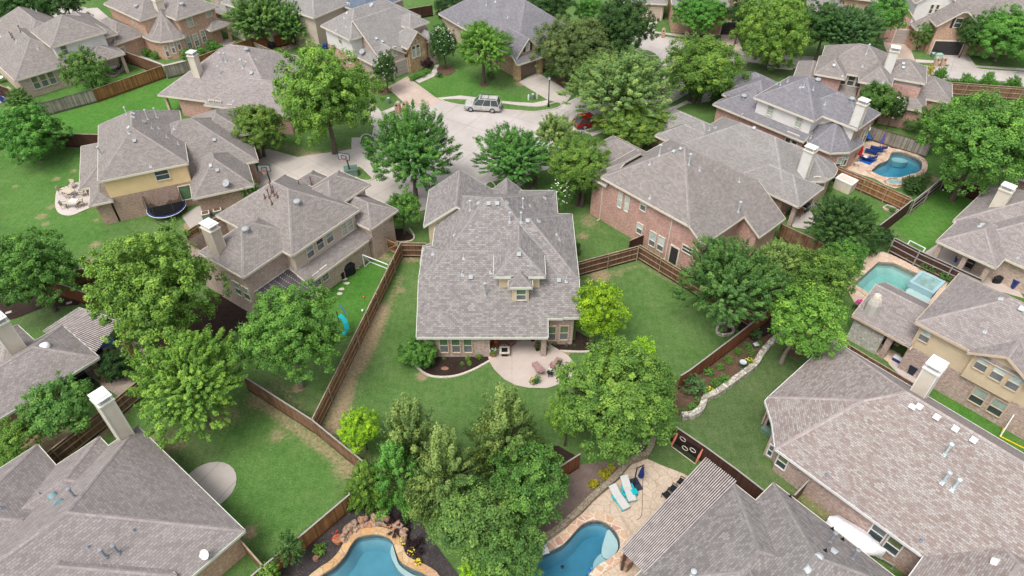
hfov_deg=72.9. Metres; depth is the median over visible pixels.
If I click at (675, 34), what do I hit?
sidewalk
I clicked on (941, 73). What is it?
tree
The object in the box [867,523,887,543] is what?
window
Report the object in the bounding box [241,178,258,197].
tree
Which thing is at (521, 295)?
window
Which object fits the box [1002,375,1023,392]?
window
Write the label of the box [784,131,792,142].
window
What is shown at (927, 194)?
fence
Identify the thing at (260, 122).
tree
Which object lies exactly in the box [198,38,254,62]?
fence
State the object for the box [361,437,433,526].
tree
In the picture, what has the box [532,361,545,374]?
sun lounger
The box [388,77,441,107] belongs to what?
driveway
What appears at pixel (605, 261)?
fence
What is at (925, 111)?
tree
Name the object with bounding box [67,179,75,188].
patio chair
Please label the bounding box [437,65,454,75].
mulch bed
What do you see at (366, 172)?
kerb
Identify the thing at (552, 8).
tree
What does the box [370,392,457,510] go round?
tree
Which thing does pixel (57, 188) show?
patio chair
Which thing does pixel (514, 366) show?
patio
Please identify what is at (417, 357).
shrub
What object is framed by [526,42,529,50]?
window
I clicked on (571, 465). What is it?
fence
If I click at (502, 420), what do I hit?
tree
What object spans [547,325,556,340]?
window
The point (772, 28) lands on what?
tree
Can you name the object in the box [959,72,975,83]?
tree
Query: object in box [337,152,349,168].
basketball hoop
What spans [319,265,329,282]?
window
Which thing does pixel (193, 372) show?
tree
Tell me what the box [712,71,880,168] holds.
house
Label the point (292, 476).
lawn
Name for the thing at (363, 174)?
lawn
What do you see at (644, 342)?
tree
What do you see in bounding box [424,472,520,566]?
tree
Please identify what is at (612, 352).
tree
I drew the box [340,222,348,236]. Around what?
window
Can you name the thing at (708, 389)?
shrub
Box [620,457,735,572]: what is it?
pergola
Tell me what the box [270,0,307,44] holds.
tree
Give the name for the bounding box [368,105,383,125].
driveway
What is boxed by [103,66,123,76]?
patio
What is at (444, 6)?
shrub
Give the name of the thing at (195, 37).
window
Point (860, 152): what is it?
umbrella
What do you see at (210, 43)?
shrub
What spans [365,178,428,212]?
driveway
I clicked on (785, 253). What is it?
tree
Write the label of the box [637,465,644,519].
hose
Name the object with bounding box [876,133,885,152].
umbrella
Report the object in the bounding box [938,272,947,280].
shrub
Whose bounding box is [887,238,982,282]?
fence
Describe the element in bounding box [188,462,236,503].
patio
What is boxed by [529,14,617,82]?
tree
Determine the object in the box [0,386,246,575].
house
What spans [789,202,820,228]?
patio
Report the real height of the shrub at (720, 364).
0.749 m
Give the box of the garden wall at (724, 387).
[680,331,794,420]
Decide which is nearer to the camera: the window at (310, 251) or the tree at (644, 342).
the tree at (644, 342)
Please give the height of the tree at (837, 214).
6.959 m
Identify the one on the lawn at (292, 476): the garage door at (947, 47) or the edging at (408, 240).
the edging at (408, 240)
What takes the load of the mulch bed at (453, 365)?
on the lawn at (292, 476)
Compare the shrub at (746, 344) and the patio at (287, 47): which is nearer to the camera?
the shrub at (746, 344)
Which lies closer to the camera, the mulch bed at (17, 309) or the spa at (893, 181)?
the mulch bed at (17, 309)
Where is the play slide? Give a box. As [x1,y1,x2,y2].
[336,304,348,334]
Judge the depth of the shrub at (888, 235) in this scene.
72.23 m
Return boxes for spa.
[884,177,903,186]
[907,270,945,298]
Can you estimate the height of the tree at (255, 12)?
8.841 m
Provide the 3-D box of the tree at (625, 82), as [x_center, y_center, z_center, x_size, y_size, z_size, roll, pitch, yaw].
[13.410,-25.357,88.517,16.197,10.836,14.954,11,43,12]
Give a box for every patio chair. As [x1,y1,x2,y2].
[55,185,64,193]
[57,200,68,209]
[64,194,74,198]
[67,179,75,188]
[661,489,671,498]
[668,482,678,491]
[676,476,685,484]
[796,207,803,216]
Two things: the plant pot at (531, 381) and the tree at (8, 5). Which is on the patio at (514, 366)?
the plant pot at (531, 381)
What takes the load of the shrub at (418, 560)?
on the mulch bed at (434, 558)
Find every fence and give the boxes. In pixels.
[0,85,14,100]
[37,89,96,114]
[42,133,97,146]
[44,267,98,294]
[46,362,161,464]
[50,283,98,308]
[92,65,165,102]
[122,50,160,69]
[163,61,190,78]
[185,217,220,240]
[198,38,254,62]
[239,538,269,572]
[243,375,362,466]
[251,492,353,575]
[253,34,295,47]
[254,42,272,50]
[311,242,401,425]
[400,242,426,257]
[408,5,432,17]
[560,453,580,478]
[578,246,638,275]
[629,234,643,247]
[637,245,753,325]
[670,427,764,498]
[678,307,771,389]
[777,223,826,255]
[794,479,809,499]
[821,332,913,385]
[835,166,911,209]
[867,126,930,157]
[879,200,912,231]
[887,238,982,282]
[907,176,946,215]
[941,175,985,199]
[950,82,1023,99]
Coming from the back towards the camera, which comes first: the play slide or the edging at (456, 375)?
the play slide
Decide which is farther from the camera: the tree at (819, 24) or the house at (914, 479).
the tree at (819, 24)
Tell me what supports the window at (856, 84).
in the house at (849, 70)
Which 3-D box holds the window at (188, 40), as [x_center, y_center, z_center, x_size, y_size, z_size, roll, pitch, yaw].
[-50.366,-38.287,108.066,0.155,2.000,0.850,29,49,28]
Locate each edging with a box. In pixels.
[396,228,414,242]
[414,360,489,377]
[560,345,599,352]
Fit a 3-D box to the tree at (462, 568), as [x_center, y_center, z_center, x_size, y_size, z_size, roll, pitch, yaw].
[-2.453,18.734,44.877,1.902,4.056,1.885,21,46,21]
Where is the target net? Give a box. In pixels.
[671,433,702,463]
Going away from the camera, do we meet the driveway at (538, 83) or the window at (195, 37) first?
the driveway at (538, 83)
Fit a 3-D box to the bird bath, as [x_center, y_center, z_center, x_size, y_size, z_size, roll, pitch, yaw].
[20.081,6.719,60.461,0.600,0.820,0.585,0,42,0]
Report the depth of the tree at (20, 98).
93.08 m
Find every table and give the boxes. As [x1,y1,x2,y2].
[60,187,76,195]
[64,199,81,209]
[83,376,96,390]
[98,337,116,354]
[499,346,509,355]
[630,488,638,495]
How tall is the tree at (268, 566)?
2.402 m
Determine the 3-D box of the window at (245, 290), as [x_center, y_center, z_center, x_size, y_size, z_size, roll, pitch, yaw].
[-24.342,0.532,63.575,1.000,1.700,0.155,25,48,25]
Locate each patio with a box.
[55,182,89,214]
[86,340,145,395]
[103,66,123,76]
[182,206,214,227]
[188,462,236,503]
[218,39,235,45]
[273,43,302,51]
[488,340,572,387]
[547,459,687,575]
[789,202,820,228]
[846,140,904,187]
[847,251,947,301]
[876,346,900,365]
[888,362,915,381]
[925,244,1023,297]
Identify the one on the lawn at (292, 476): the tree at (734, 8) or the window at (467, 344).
the tree at (734, 8)
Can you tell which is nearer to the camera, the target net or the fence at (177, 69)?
the target net
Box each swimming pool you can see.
[309,527,438,575]
[524,512,627,575]
[848,258,944,303]
[866,149,927,179]
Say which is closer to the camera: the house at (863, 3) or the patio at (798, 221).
the patio at (798, 221)
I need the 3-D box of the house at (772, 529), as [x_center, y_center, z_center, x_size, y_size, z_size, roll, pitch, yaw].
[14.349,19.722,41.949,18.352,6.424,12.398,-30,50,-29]
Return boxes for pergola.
[43,307,124,352]
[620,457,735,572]
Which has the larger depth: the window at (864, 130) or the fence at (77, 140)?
the fence at (77, 140)
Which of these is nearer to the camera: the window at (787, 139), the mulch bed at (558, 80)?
the window at (787, 139)
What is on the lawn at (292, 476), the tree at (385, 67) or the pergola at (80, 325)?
the pergola at (80, 325)
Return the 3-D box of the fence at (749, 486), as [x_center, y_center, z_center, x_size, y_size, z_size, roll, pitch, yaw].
[15.493,13.361,52.270,0.231,1.922,8.294,-33,51,-31]
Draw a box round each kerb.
[355,166,372,180]
[359,134,372,147]
[442,98,561,111]
[579,61,1023,132]
[635,49,656,56]
[917,62,950,67]
[974,67,1023,72]
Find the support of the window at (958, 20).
in the house at (944, 18)
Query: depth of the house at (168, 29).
106.66 m
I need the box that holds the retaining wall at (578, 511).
[518,425,657,560]
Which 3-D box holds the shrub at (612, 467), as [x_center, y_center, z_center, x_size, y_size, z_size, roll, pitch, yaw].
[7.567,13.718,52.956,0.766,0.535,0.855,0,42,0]
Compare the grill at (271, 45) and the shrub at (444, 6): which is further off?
the shrub at (444, 6)
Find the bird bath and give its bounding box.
[739,359,746,368]
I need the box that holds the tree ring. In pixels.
[715,322,734,336]
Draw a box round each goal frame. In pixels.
[362,254,388,268]
[907,240,925,251]
[1000,415,1023,448]
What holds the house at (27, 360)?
on the lawn at (292, 476)
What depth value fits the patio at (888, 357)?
61.77 m
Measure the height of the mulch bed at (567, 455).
0.001 m
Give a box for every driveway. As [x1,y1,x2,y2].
[52,7,86,16]
[87,8,107,20]
[256,147,377,189]
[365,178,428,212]
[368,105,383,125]
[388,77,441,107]
[519,73,571,102]
[689,91,712,103]
[721,34,743,52]
[884,42,914,60]
[943,53,976,67]
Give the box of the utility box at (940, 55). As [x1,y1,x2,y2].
[934,53,943,58]
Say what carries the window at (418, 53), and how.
in the house at (367, 32)
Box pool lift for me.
[532,541,549,554]
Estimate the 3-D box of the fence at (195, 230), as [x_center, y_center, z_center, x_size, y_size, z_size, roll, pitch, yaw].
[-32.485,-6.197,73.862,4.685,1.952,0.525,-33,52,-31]
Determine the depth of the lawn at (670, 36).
114.03 m
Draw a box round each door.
[393,57,408,77]
[521,60,536,77]
[647,7,662,20]
[667,244,679,265]
[719,21,740,34]
[891,29,909,43]
[929,40,964,54]
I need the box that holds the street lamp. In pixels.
[547,74,551,106]
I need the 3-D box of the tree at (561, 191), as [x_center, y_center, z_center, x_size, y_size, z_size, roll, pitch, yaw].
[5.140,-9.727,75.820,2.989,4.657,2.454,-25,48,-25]
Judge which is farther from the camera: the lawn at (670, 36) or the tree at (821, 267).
the lawn at (670, 36)
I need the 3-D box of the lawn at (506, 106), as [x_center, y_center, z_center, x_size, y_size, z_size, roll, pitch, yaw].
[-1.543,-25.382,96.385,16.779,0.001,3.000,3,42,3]
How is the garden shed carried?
on the lawn at (292, 476)
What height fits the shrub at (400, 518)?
0.900 m
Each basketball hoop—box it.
[257,164,270,182]
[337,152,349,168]
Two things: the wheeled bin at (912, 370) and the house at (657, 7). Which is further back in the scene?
the house at (657, 7)
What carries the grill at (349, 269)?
on the lawn at (292, 476)
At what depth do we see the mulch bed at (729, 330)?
64.08 m
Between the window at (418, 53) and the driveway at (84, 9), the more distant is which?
the driveway at (84, 9)
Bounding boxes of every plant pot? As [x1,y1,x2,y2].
[332,529,340,544]
[489,347,497,356]
[528,377,535,385]
[533,374,540,383]
[534,340,540,350]
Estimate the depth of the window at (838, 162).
82.69 m
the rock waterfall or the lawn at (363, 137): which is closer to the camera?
the rock waterfall
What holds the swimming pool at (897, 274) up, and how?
in the lawn at (292, 476)
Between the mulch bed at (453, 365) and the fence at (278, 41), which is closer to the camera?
the mulch bed at (453, 365)
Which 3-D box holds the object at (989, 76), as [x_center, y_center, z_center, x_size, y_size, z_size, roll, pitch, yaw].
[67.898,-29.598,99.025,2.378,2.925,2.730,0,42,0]
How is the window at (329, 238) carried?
in the house at (284, 230)
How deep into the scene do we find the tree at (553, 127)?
80.55 m
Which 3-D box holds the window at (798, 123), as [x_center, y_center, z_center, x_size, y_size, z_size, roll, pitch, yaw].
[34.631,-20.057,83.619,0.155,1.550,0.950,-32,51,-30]
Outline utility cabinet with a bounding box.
[343,164,357,176]
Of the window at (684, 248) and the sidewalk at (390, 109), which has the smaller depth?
the window at (684, 248)
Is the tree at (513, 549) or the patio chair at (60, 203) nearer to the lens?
the tree at (513, 549)
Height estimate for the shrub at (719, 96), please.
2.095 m
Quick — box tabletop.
[68,198,78,201]
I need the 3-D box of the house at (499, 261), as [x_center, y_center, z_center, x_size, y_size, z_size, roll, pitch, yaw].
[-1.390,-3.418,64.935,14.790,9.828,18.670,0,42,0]
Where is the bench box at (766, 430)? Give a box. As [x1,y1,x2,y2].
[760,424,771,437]
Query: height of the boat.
1.557 m
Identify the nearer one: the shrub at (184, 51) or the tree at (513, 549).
the tree at (513, 549)
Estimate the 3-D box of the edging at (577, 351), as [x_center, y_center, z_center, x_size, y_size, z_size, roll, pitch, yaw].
[6.161,5.583,62.249,3.703,0.100,0.760,-8,43,-9]
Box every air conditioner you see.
[201,210,210,219]
[213,207,221,214]
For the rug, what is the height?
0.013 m
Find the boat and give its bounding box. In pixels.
[826,515,895,568]
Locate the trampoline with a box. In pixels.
[142,190,187,222]
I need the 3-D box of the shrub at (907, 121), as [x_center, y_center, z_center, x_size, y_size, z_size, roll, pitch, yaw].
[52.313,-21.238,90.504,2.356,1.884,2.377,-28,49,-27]
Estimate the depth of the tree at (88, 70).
95.43 m
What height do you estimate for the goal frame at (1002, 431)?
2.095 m
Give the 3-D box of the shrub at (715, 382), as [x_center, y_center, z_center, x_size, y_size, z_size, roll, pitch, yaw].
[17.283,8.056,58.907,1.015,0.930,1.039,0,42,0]
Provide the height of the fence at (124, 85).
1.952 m
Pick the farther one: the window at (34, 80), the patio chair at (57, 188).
the window at (34, 80)
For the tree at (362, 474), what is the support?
on the mulch bed at (434, 558)
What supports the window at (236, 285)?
in the house at (284, 230)
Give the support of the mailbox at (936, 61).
on the lawn at (926, 64)
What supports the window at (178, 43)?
in the house at (168, 29)
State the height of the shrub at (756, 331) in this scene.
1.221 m
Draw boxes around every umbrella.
[629,464,643,490]
[854,146,863,162]
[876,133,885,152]
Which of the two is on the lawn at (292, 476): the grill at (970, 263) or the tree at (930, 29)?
the tree at (930, 29)
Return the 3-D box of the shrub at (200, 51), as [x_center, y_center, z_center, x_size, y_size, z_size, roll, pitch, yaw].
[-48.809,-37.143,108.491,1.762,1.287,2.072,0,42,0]
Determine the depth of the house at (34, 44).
99.53 m
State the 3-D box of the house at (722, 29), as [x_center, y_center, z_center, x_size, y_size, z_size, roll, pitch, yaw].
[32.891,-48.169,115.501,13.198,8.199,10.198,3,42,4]
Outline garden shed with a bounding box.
[832,173,858,194]
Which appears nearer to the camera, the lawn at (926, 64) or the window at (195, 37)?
the lawn at (926, 64)
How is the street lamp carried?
on the lawn at (506, 106)
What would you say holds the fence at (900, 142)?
on the lawn at (292, 476)
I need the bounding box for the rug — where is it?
[859,158,877,164]
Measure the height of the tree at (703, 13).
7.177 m
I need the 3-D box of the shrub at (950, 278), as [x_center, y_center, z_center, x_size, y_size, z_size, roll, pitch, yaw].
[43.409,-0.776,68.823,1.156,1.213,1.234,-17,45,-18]
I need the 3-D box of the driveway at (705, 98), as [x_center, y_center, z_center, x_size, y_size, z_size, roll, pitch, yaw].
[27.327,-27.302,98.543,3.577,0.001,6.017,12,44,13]
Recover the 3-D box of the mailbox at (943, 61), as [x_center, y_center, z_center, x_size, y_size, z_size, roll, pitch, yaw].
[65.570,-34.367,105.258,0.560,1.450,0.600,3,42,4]
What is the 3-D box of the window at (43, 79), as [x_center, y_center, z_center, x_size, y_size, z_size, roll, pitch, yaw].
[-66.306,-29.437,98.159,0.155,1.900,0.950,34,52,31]
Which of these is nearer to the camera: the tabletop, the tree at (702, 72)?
the tabletop
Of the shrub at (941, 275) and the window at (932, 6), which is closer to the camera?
the shrub at (941, 275)
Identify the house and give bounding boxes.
[0,6,129,97]
[0,311,106,432]
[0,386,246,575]
[78,106,260,224]
[100,0,232,61]
[157,44,326,134]
[186,170,398,316]
[211,0,346,48]
[320,0,437,81]
[343,0,403,10]
[416,170,580,356]
[438,0,564,81]
[588,135,785,274]
[611,0,667,20]
[635,482,894,575]
[648,108,837,225]
[667,0,749,34]
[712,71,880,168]
[761,340,1023,575]
[793,43,952,129]
[806,0,872,34]
[846,273,1023,439]
[875,0,915,43]
[905,0,1023,54]
[932,181,1023,293]
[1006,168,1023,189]
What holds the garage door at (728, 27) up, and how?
in the house at (722, 29)
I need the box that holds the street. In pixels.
[373,34,1023,188]
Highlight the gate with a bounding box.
[385,237,397,252]
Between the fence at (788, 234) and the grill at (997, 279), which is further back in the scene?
the fence at (788, 234)
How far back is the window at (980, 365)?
54.58 m
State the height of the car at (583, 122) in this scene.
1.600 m
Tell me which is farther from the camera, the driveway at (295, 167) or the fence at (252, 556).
the driveway at (295, 167)
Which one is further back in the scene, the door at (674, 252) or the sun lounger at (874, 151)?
the sun lounger at (874, 151)
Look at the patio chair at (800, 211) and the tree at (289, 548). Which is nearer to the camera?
the tree at (289, 548)
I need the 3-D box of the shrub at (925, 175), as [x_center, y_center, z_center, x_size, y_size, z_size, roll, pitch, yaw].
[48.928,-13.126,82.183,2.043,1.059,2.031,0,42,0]
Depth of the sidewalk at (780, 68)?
105.18 m
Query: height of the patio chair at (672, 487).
0.957 m
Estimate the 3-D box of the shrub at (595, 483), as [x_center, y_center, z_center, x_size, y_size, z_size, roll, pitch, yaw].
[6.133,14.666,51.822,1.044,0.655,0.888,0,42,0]
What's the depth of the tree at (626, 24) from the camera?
98.67 m
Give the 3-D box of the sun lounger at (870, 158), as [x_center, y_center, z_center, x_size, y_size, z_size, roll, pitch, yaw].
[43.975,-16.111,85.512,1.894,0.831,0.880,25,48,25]
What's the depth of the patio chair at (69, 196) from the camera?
78.99 m
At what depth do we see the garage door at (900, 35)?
111.23 m
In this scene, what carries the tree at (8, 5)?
on the lawn at (292, 476)
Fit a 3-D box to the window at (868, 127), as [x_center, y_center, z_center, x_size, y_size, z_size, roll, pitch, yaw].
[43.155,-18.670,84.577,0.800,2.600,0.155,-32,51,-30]
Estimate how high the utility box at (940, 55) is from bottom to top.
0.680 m
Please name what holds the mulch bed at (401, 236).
on the lawn at (292, 476)
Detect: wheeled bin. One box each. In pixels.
[907,365,917,375]
[1011,279,1019,288]
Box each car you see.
[464,94,502,112]
[572,112,606,129]
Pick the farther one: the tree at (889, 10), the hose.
the tree at (889, 10)
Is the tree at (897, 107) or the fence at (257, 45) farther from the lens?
the fence at (257, 45)
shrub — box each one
[92,347,133,382]
[131,362,144,373]
[140,48,151,55]
[149,50,159,58]
[179,48,189,58]
[195,46,206,54]
[205,39,217,49]
[214,43,222,48]
[312,542,327,556]
[383,511,408,538]
[394,333,439,368]
[404,535,426,559]
[414,558,421,565]
[420,57,433,68]
[433,0,462,17]
[486,71,495,80]
[546,69,553,76]
[587,479,600,488]
[598,468,611,480]
[606,464,615,472]
[680,373,707,397]
[687,402,697,410]
[701,386,713,393]
[703,366,714,376]
[708,89,723,104]
[710,377,720,387]
[716,362,723,369]
[717,374,730,384]
[724,355,732,364]
[734,347,744,355]
[742,342,752,349]
[744,357,753,364]
[747,349,755,355]
[749,327,762,338]
[865,243,879,256]
[870,227,897,251]
[900,174,927,194]
[902,119,920,131]
[916,171,932,181]
[919,263,928,270]
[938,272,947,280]
[942,274,953,283]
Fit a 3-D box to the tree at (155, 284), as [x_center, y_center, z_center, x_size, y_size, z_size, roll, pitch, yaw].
[-29.890,0.898,57.714,11.343,13.263,11.097,13,44,14]
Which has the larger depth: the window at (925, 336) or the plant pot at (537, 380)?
the plant pot at (537, 380)
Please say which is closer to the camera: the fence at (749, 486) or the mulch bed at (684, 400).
the fence at (749, 486)
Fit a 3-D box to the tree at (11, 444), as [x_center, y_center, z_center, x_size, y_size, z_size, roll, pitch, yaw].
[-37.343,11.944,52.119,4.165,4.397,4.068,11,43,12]
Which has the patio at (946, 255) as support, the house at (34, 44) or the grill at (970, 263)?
the grill at (970, 263)
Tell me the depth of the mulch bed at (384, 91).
99.54 m
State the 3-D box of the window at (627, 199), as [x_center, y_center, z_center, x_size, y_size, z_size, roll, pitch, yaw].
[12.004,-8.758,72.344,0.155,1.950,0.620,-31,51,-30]
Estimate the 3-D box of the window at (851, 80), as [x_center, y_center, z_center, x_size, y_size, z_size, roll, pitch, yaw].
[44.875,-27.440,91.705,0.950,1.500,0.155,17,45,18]
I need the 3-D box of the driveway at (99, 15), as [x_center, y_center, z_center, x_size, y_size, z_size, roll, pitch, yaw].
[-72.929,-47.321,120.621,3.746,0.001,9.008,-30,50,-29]
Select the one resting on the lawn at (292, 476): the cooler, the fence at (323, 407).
the fence at (323, 407)
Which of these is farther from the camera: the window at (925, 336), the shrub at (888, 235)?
the shrub at (888, 235)
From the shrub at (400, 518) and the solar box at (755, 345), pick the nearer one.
the shrub at (400, 518)
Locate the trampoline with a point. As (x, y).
(169, 208)
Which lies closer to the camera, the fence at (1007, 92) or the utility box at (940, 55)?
the fence at (1007, 92)
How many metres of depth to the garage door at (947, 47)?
107.97 m
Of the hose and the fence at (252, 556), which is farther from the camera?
the hose
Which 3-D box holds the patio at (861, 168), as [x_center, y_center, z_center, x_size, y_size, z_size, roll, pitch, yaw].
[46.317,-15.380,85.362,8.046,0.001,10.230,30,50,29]
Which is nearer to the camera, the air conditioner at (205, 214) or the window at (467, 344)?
the window at (467, 344)
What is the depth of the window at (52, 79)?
98.78 m
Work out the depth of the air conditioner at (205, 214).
76.19 m
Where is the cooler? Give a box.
[892,354,901,363]
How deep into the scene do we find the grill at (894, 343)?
61.84 m
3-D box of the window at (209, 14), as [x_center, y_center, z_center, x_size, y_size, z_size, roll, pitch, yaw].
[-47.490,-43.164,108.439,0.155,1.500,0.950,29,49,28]
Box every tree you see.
[0,0,54,17]
[0,98,73,165]
[0,225,81,312]
[0,413,46,464]
[3,86,35,108]
[14,370,97,439]
[43,0,90,14]
[56,45,115,89]
[78,217,231,356]
[123,323,247,449]
[221,0,292,42]
[223,277,346,388]
[228,103,287,158]
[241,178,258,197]
[256,560,280,575]
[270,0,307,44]
[270,528,305,567]
[271,37,386,154]
[336,405,380,454]
[340,459,391,515]
[358,98,462,197]
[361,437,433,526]
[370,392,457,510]
[372,49,397,93]
[384,188,421,233]
[402,421,496,534]
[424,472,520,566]
[428,22,457,68]
[454,19,514,83]
[458,556,485,575]
[463,381,549,490]
[469,515,548,575]
[470,120,556,189]
[483,435,570,532]
[527,0,578,18]
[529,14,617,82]
[533,111,581,149]
[542,390,587,446]
[546,131,612,206]
[551,179,571,212]
[552,334,679,466]
[554,46,683,133]
[571,278,631,343]
[574,0,601,22]
[582,348,613,381]
[592,104,667,148]
[596,0,659,56]
[632,335,656,362]
[660,31,751,103]
[668,232,796,332]
[670,0,729,37]
[726,0,756,43]
[728,0,814,70]
[759,236,804,276]
[766,280,849,364]
[773,0,813,22]
[783,245,864,302]
[802,193,883,249]
[803,0,860,60]
[822,0,890,47]
[829,236,869,277]
[857,80,896,114]
[868,0,910,43]
[881,91,909,128]
[908,100,958,146]
[909,22,933,49]
[914,88,1023,201]
[927,64,935,75]
[933,66,949,78]
[956,13,987,57]
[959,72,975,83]
[966,4,1023,61]
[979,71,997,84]
[1004,74,1022,86]
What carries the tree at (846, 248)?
on the lawn at (292, 476)
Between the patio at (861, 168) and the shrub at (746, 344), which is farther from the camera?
the patio at (861, 168)
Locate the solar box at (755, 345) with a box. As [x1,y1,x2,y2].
[752,342,759,347]
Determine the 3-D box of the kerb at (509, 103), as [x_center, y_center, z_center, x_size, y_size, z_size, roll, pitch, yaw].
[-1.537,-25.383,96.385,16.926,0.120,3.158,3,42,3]
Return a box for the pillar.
[619,555,633,572]
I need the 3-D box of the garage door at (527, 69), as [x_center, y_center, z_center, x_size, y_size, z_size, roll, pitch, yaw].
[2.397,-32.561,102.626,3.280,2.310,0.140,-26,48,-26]
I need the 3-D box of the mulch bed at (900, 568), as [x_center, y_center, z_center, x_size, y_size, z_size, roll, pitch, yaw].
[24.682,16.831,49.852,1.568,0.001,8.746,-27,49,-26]
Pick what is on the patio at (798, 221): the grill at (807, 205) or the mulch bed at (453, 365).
the grill at (807, 205)
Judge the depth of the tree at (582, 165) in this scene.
74.09 m
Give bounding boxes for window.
[30,76,41,89]
[38,74,50,87]
[46,71,57,84]
[59,45,68,55]
[153,169,170,181]
[163,45,170,56]
[169,42,176,53]
[176,40,182,50]
[177,184,191,200]
[185,35,192,48]
[186,17,194,27]
[192,33,200,46]
[199,29,207,43]
[206,10,212,17]
[232,280,243,297]
[240,285,252,302]
[305,244,315,259]
[312,271,321,286]
[315,237,324,251]
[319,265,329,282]
[325,231,334,245]
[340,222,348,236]
[346,217,354,232]
[392,46,397,56]
[411,45,416,58]
[416,43,420,56]
[439,340,448,352]
[451,340,460,352]
[463,340,472,352]
[516,290,526,300]
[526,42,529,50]
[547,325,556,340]
[559,325,568,340]
[617,191,622,208]
[623,195,630,212]
[635,221,643,234]
[639,201,646,212]
[648,230,656,247]
[656,235,665,252]
[681,244,691,256]
[765,105,774,116]
[766,443,773,457]
[774,454,788,471]
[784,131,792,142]
[791,133,799,144]
[794,116,803,128]
[835,157,845,166]
[840,76,847,84]
[840,154,849,165]
[846,76,855,86]
[854,77,859,87]
[860,127,866,139]
[862,124,870,141]
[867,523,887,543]
[881,535,903,557]
[917,329,932,344]
[927,4,934,13]
[933,4,940,12]
[952,18,963,27]
[966,386,990,407]
[972,356,991,373]
[984,396,1009,417]
[987,364,1008,383]
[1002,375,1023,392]
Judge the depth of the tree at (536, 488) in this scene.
46.69 m
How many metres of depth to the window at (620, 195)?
72.82 m
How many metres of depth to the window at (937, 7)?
107.69 m
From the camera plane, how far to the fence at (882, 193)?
79.11 m
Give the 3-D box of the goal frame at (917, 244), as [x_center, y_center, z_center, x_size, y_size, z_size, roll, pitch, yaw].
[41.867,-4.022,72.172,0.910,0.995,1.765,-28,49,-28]
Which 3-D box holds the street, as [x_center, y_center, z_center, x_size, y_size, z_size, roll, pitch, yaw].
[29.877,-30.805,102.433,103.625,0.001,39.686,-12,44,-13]
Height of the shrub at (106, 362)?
3.035 m
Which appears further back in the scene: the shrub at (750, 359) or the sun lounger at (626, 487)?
the shrub at (750, 359)
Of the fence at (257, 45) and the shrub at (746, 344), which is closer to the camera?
the shrub at (746, 344)
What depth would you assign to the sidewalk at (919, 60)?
107.28 m
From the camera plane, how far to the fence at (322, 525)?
48.41 m
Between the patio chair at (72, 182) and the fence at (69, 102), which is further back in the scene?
the fence at (69, 102)
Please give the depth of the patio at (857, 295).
71.29 m
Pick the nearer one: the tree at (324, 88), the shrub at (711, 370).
the shrub at (711, 370)
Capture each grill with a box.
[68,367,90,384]
[267,41,275,49]
[344,262,355,276]
[802,203,812,212]
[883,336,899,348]
[965,259,979,269]
[992,275,1003,283]
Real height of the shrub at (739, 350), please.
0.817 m
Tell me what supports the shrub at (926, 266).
on the lawn at (292, 476)
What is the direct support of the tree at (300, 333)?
on the lawn at (292, 476)
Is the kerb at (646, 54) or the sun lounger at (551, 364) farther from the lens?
the kerb at (646, 54)
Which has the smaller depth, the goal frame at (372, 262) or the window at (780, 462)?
the window at (780, 462)
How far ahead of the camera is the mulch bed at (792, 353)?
62.05 m
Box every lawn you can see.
[0,0,1023,575]
[357,167,371,179]
[361,135,371,145]
[444,99,560,110]
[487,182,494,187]
[586,127,602,132]
[639,50,655,55]
[651,33,689,39]
[920,63,948,66]
[976,67,1023,71]
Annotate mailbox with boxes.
[394,101,401,113]
[402,99,408,110]
[661,28,665,37]
[933,56,940,66]
[939,56,947,66]
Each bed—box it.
[0,292,78,319]
[147,294,248,365]
[279,502,458,575]
[369,85,391,94]
[395,228,412,240]
[420,355,488,375]
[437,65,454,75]
[455,446,574,499]
[518,437,649,539]
[551,77,578,87]
[551,331,594,350]
[673,321,788,414]
[718,325,731,332]
[737,286,799,341]
[780,339,814,358]
[883,554,908,575]
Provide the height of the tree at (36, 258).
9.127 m
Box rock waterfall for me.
[339,513,408,543]
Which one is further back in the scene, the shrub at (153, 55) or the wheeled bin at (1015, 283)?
the shrub at (153, 55)
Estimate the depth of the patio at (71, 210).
79.17 m
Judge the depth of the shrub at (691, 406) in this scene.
57.08 m
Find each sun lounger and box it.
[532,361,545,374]
[549,357,561,367]
[608,483,630,511]
[620,474,636,501]
[860,154,877,160]
[865,148,882,154]
[870,145,887,152]
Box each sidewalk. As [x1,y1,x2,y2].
[139,56,183,66]
[351,138,359,148]
[383,103,401,112]
[415,65,438,82]
[439,96,547,105]
[591,100,688,135]
[655,31,718,40]
[767,66,792,69]
[915,59,940,62]
[976,65,1023,69]
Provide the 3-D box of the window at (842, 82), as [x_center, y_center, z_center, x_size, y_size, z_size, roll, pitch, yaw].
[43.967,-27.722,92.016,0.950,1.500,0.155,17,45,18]
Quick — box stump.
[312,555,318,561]

